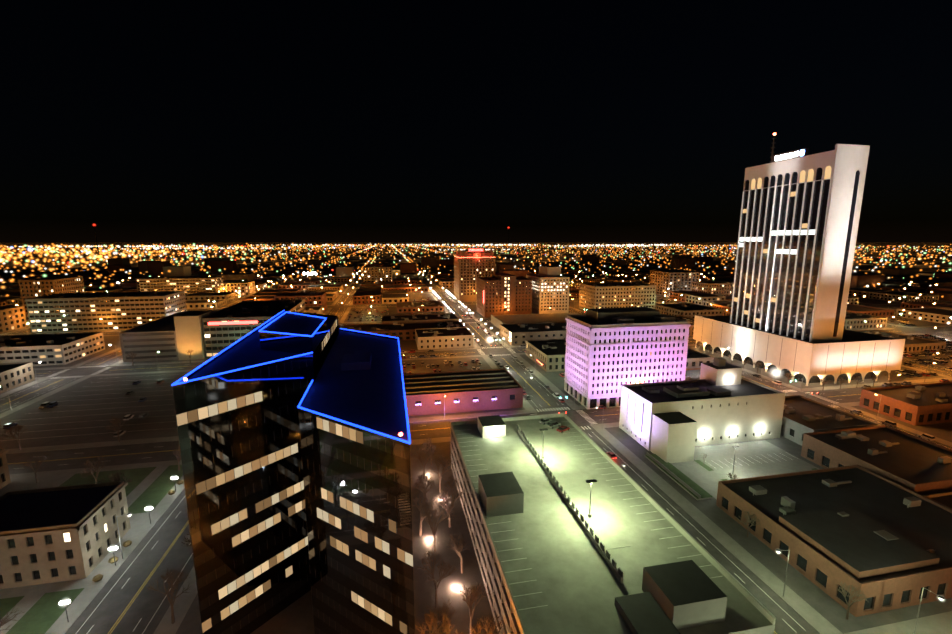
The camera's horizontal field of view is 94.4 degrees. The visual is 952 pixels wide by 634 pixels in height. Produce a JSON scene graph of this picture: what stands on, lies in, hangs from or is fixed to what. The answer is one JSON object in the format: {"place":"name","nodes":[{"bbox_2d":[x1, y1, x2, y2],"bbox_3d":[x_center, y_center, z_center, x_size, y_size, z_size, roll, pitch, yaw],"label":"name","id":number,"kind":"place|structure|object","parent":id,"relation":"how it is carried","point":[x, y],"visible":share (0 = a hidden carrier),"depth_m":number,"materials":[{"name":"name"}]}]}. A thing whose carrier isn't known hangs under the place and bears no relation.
{"place":"outdoors","nodes":[
{"label":"outdoors","id":0,"kind":"place"},
{"bbox_2d":[119,300,305,361],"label":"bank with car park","id":1,"kind":"structure","parent":0,"point":[202,334],"depth_m":268.68,"materials":[{"name":"grey concrete"}]},
{"bbox_2d":[0,242,951,633],"bbox_3d":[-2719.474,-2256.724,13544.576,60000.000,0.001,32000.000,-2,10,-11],"label":"ground","id":2,"kind":"structure","parent":0,"point":[926,260],"depth_m":259.70,"materials":[{"name":"grey asphalt"}]},
{"bbox_2d":[3,422,17,428],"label":"parked car","id":3,"kind":"object","parent":2,"relation":"on","point":[9,425],"visible":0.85,"depth_m":169.57,"materials":[{"name":"black paint"}]},
{"bbox_2d":[39,402,49,407],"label":"parked car","id":4,"kind":"object","parent":2,"relation":"on","point":[44,404],"visible":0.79,"depth_m":190.51,"materials":[{"name":"white paint"}]},
{"bbox_2d":[46,401,57,407],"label":"parked car","id":5,"kind":"object","parent":2,"relation":"on","point":[52,404],"visible":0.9,"depth_m":191.04,"materials":[{"name":"black paint"}]},
{"bbox_2d":[114,430,125,436],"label":"parked car","id":6,"kind":"object","parent":2,"relation":"on","point":[121,432],"visible":0.9,"depth_m":162.28,"materials":[{"name":"grey paint"}]},
{"bbox_2d":[123,414,133,420],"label":"parked car","id":7,"kind":"object","parent":2,"relation":"on","point":[126,417],"visible":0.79,"depth_m":177.51,"materials":[{"name":"white paint"}]},
{"bbox_2d":[138,397,146,401],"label":"parked car","id":8,"kind":"object","parent":2,"relation":"on","point":[142,399],"visible":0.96,"depth_m":197.77,"materials":[{"name":"black paint"}]},
{"bbox_2d":[138,413,148,419],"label":"parked car","id":9,"kind":"object","parent":2,"relation":"on","point":[143,416],"visible":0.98,"depth_m":178.25,"materials":[{"name":"grey paint"}]},
{"bbox_2d":[94,225,508,254],"bbox_3d":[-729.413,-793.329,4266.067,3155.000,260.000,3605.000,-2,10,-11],"label":"radio towers","id":10,"kind":"structure","parent":2,"relation":"on","point":[98,251],"depth_m":2240.86,"materials":[{"name":"red metal"}]},
{"bbox_2d":[0,275,945,633],"bbox_3d":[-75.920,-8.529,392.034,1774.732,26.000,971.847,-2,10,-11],"label":"street lamps","id":11,"kind":"object","parent":2,"relation":"on","point":[602,429],"visible":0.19,"depth_m":176.72,"materials":[{"name":"silver metal"}]},
{"bbox_2d":[0,270,951,604],"bbox_3d":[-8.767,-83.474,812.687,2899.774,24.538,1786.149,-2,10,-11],"label":"lamp heads","id":12,"kind":"object","parent":11,"relation":"attached to","point":[460,320],"visible":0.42,"depth_m":450.78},
{"bbox_2d":[3,286,947,633],"bbox_3d":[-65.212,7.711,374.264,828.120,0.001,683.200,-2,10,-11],"label":"road markings","id":13,"kind":"object","parent":2,"relation":"on","point":[415,430],"visible":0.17,"depth_m":167.73,"materials":[{"name":"white paint"}]},
{"bbox_2d":[0,264,951,633],"bbox_3d":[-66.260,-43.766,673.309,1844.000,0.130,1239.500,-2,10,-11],"label":"block pavements","id":14,"kind":"structure","parent":2,"relation":"on","point":[140,524],"depth_m":124.14,"materials":[{"name":"concrete"}]},
{"bbox_2d":[0,448,130,588],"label":"courthouse annexes","id":15,"kind":"structure","parent":14,"relation":"on","point":[57,534],"depth_m":94.86,"materials":[{"name":"stone"}]},
{"bbox_2d":[0,372,188,633],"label":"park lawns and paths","id":16,"kind":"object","parent":14,"relation":"on","point":[88,410],"visible":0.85,"depth_m":171.05,"materials":[{"name":"green plant"}]},
{"bbox_2d":[338,313,473,349],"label":"buildings","id":17,"kind":"structure","parent":14,"relation":"on","point":[432,331],"depth_m":319.75,"materials":[{"name":"beige paint"}]},
{"bbox_2d":[0,265,951,633],"bbox_3d":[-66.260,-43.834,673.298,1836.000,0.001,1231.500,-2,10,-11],"label":"block yards","id":18,"kind":"structure","parent":14,"relation":"on","point":[296,617],"depth_m":109.17,"materials":[{"name":"concrete"}]},
{"bbox_2d":[0,276,225,365],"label":"long office","id":19,"kind":"structure","parent":18,"relation":"on","point":[155,298],"depth_m":350.60,"materials":[{"name":"grey concrete"}]},
{"bbox_2d":[173,311,414,633],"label":"glass office","id":20,"kind":"structure","parent":18,"relation":"on","point":[289,501],"depth_m":74.45,"materials":[{"name":"grey glass"}]},
{"bbox_2d":[171,310,410,443],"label":"neon roof outline","id":21,"kind":"object","parent":20,"relation":"on","point":[177,382],"visible":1,"depth_m":76.56,"materials":[{"name":"blue glass"}]},
{"bbox_2d":[183,377,402,438],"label":"roof lights","id":22,"kind":"object","parent":20,"relation":"on","point":[400,434],"visible":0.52,"depth_m":60.54,"materials":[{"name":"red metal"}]},
{"bbox_2d":[0,343,896,633],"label":"trees","id":23,"kind":"object","parent":18,"relation":"on","point":[468,597],"visible":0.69,"depth_m":99.94,"materials":[{"name":"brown plant"}]},
{"bbox_2d":[403,368,522,415],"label":"building","id":24,"kind":"structure","parent":18,"relation":"on","point":[478,390],"depth_m":188.61,"materials":[{"name":"red brick"}]},
{"bbox_2d":[454,249,494,301],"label":"office tower","id":25,"kind":"structure","parent":18,"relation":"on","point":[471,266],"depth_m":523.35,"materials":[{"name":"brown brick"}]},
{"bbox_2d":[0,255,951,425],"bbox_3d":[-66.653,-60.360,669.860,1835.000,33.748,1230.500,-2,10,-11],"label":"city buildings","id":26,"kind":"structure","parent":18,"relation":"on","point":[678,276],"depth_m":558.22,"materials":[{"name":"beige paint"}]},
{"bbox_2d":[477,273,531,317],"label":"office building","id":27,"kind":"structure","parent":18,"relation":"on","point":[503,294],"depth_m":416.99,"materials":[{"name":"red brick"}]},
{"bbox_2d":[450,413,775,633],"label":"parking structure","id":28,"kind":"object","parent":18,"relation":"on","point":[630,556],"visible":0.96,"depth_m":84.25,"materials":[{"name":"grey concrete"}]},
{"bbox_2d":[493,428,596,517],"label":"parking lot lights","id":29,"kind":"object","parent":28,"relation":"on","point":[587,481],"visible":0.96,"depth_m":92.16,"materials":[{"name":"metal"}]},
{"bbox_2d":[539,418,551,424],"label":"parked car","id":30,"kind":"object","parent":28,"relation":"on","point":[543,421],"visible":0.83,"depth_m":139.43,"materials":[{"name":"white paint"}]},
{"bbox_2d":[547,420,560,428],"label":"parked car","id":31,"kind":"object","parent":28,"relation":"on","point":[552,424],"visible":1,"depth_m":136.23,"materials":[{"name":"grey paint"}]},
{"bbox_2d":[556,425,569,432],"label":"parked car","id":32,"kind":"object","parent":28,"relation":"on","point":[562,429],"visible":0.98,"depth_m":133.52,"materials":[{"name":"red paint"}]},
{"bbox_2d":[526,337,741,379],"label":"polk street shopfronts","id":33,"kind":"object","parent":18,"relation":"on","point":[549,354],"visible":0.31,"depth_m":244.21,"materials":[{"name":"beige concrete"}]},
{"bbox_2d":[619,357,785,462],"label":"white annex","id":34,"kind":"object","parent":18,"relation":"on","point":[671,421],"visible":1,"depth_m":156.34,"materials":[{"name":"beige concrete"}]},
{"bbox_2d":[644,440,818,499],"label":"parking lot","id":35,"kind":"structure","parent":18,"relation":"on","point":[696,479],"depth_m":141.29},
{"bbox_2d":[716,395,951,616],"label":"commercial building","id":36,"kind":"structure","parent":18,"relation":"on","point":[867,510],"depth_m":108.39,"materials":[{"name":"beige concrete"}]},
{"bbox_2d":[491,313,580,345],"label":"building","id":37,"kind":"structure","parent":14,"relation":"on","point":[519,329],"depth_m":328.38,"materials":[{"name":"beige stone"}]},
{"bbox_2d":[526,266,569,313],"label":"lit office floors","id":38,"kind":"structure","parent":14,"relation":"on","point":[550,286],"depth_m":426.76,"materials":[{"name":"beige concrete"}]},
{"bbox_2d":[338,308,818,414],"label":"traffic lights","id":39,"kind":"object","parent":14,"relation":"on","point":[574,398],"visible":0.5,"depth_m":190.52,"materials":[{"name":"black metal"}]},
{"bbox_2d":[564,305,690,408],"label":"office building","id":40,"kind":"structure","parent":14,"relation":"on","point":[610,352],"depth_m":190.13,"materials":[{"name":"concrete"}]},
{"bbox_2d":[606,452,616,458],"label":"parked car","id":41,"kind":"object","parent":2,"relation":"on","point":[612,455],"visible":0.85,"depth_m":146.03,"materials":[{"name":"red paint"}]},
{"bbox_2d":[772,380,781,384],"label":"parked car","id":42,"kind":"object","parent":2,"relation":"on","point":[777,382],"visible":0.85,"depth_m":220.76,"materials":[{"name":"white paint"}]},
{"bbox_2d":[850,410,863,414],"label":"parked car","id":43,"kind":"object","parent":2,"relation":"on","point":[858,412],"visible":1,"depth_m":183.42,"materials":[{"name":"grey paint"}]},
{"bbox_2d":[882,382,892,386],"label":"parked car","id":44,"kind":"object","parent":2,"relation":"on","point":[886,384],"visible":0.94,"depth_m":218.07,"materials":[{"name":"grey paint"}]},
{"bbox_2d":[881,420,896,426],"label":"parked car","id":45,"kind":"object","parent":2,"relation":"on","point":[890,423],"visible":1,"depth_m":171.55,"materials":[{"name":"grey paint"}]},
{"bbox_2d":[901,381,911,384],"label":"parked car","id":46,"kind":"object","parent":2,"relation":"on","point":[908,383],"visible":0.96,"depth_m":220.31,"materials":[{"name":"grey paint"}]},
{"bbox_2d":[903,362,913,366],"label":"parked car","id":47,"kind":"object","parent":2,"relation":"on","point":[908,364],"visible":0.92,"depth_m":253.64,"materials":[{"name":"grey paint"}]},
{"bbox_2d":[903,373,914,377],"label":"parked car","id":48,"kind":"object","parent":2,"relation":"on","point":[909,375],"visible":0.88,"depth_m":232.83,"materials":[{"name":"grey paint"}]},
{"bbox_2d":[904,369,914,373],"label":"parked car","id":49,"kind":"object","parent":2,"relation":"on","point":[909,371],"visible":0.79,"depth_m":240.00,"materials":[{"name":"black paint"}]},
{"bbox_2d":[917,433,934,440],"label":"parked car","id":50,"kind":"object","parent":2,"relation":"on","point":[928,437],"visible":1,"depth_m":159.45,"materials":[{"name":"grey paint"}]},
{"bbox_2d":[0,0,951,242],"label":"sky","id":51,"kind":"structure","parent":0,"point":[131,120],"materials":[{"name":"black"}]},
{"bbox_2d":[693,133,904,385],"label":"bank tower","id":52,"kind":"structure","parent":0,"point":[799,222],"depth_m":225.00,"materials":[{"name":"white concrete"}]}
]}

